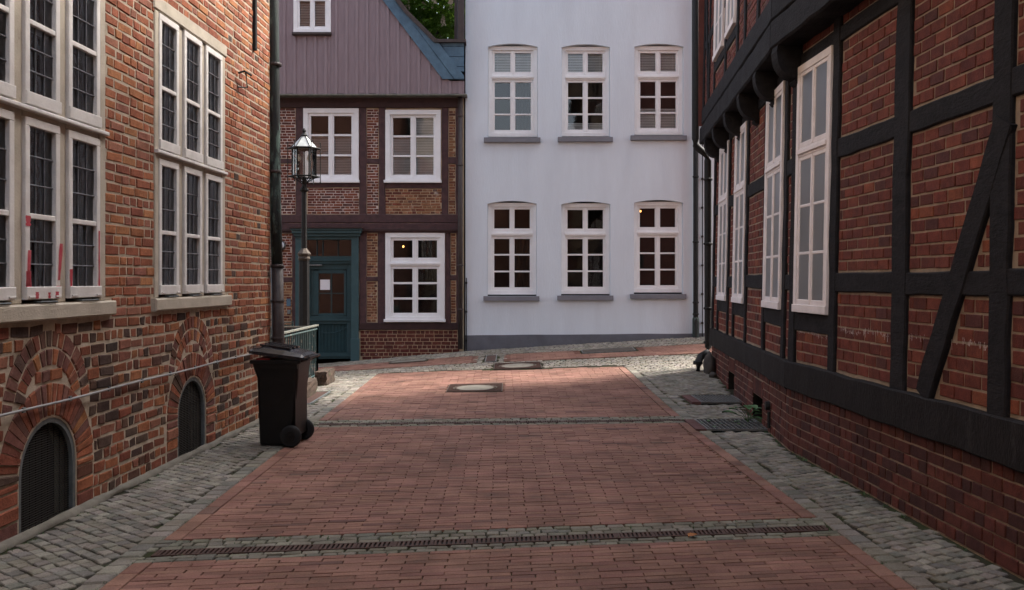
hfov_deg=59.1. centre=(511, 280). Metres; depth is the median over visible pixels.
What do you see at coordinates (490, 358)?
cover plate
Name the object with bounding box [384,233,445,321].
window
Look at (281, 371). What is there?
wheeled bin
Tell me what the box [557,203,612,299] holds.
window
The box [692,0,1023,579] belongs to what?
timber framed house
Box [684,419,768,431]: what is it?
cellar grating
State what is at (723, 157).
window
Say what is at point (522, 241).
window
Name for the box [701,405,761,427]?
leafy plant
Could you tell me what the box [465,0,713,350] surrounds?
plastered house
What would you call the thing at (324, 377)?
stone block
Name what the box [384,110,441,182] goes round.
window
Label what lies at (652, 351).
brick walkway
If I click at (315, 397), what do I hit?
cover plate
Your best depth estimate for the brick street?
7.00 m
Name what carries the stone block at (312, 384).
on the cobble pavement
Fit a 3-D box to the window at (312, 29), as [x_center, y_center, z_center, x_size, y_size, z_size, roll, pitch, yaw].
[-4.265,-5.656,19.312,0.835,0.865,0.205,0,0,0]
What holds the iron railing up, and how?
on the cobble pavement
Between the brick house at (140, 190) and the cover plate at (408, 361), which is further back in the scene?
the cover plate at (408, 361)
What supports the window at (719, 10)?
in the timber framed house at (863, 308)
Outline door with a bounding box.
[309,240,350,358]
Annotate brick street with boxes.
[99,367,916,589]
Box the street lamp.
[287,128,320,377]
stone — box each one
[703,351,715,373]
[709,371,716,377]
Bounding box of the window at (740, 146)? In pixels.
[731,121,746,303]
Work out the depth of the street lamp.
15.85 m
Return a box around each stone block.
[307,377,317,397]
[314,368,334,385]
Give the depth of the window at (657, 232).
19.59 m
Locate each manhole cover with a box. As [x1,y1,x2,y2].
[446,383,502,392]
[493,361,541,369]
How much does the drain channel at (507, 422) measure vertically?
0.030 m
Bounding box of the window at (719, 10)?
[712,0,724,61]
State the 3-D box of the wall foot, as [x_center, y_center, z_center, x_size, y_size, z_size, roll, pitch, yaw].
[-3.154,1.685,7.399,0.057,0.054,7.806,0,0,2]
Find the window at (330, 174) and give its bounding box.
[301,108,359,182]
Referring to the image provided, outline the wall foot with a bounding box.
[0,419,258,553]
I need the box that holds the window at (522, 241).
[483,203,538,300]
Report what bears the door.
in the half timbered house at (373, 95)
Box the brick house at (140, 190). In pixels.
[0,0,283,541]
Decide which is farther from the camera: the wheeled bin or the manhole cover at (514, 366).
the manhole cover at (514, 366)
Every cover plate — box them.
[307,391,330,404]
[389,358,427,363]
[485,355,496,362]
[581,347,635,353]
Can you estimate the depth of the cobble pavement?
6.42 m
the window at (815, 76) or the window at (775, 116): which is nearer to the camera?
the window at (815, 76)
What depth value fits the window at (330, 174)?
19.49 m
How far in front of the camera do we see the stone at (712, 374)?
14.30 m
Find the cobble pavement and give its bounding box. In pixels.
[0,336,1023,589]
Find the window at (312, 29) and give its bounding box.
[292,0,331,35]
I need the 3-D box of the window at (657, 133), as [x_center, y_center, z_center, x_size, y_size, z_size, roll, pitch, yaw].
[3.158,-4.040,19.570,1.206,2.059,0.290,0,0,0]
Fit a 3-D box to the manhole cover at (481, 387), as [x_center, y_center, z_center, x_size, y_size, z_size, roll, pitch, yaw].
[-0.560,1.647,13.750,0.840,0.074,0.840,0,0,0]
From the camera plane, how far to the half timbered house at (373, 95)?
19.47 m
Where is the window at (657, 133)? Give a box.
[630,46,686,140]
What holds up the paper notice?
attached to the half timbered house at (373, 95)
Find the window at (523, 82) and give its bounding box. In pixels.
[484,46,539,142]
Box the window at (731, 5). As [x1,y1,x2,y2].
[724,0,736,38]
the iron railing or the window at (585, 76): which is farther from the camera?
the window at (585, 76)
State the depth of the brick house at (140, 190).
7.56 m
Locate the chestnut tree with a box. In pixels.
[401,0,453,38]
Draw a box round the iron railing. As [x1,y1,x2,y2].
[270,321,318,377]
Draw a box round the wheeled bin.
[249,342,320,447]
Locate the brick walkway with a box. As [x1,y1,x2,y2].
[314,344,711,371]
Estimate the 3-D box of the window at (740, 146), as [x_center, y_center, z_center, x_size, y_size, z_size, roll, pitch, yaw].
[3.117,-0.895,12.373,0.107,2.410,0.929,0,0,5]
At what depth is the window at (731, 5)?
12.02 m
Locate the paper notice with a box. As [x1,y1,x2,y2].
[320,280,329,289]
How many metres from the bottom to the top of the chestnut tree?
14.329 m
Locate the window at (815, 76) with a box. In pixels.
[791,45,832,314]
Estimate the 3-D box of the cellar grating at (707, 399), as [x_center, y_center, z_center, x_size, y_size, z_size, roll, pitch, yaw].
[2.757,1.639,12.385,0.724,0.044,0.730,0,0,0]
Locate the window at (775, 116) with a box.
[761,80,784,309]
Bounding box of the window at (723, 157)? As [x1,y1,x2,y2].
[716,140,728,300]
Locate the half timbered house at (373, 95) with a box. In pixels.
[270,0,466,364]
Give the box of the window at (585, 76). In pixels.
[558,47,612,141]
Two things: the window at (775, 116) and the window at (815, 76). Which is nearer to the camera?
the window at (815, 76)
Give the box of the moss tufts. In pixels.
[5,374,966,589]
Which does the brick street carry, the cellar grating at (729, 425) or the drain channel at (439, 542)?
the drain channel at (439, 542)
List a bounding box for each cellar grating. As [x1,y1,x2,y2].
[682,395,741,404]
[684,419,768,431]
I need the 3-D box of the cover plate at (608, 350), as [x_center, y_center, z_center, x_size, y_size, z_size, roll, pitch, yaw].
[1.925,1.415,18.110,1.050,0.117,0.500,0,0,0]
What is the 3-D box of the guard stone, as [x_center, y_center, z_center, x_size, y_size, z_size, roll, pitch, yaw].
[3.239,1.395,14.791,0.198,0.464,0.357,0,0,0]
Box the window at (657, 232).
[630,202,685,298]
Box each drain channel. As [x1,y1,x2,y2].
[151,525,828,556]
[317,419,682,425]

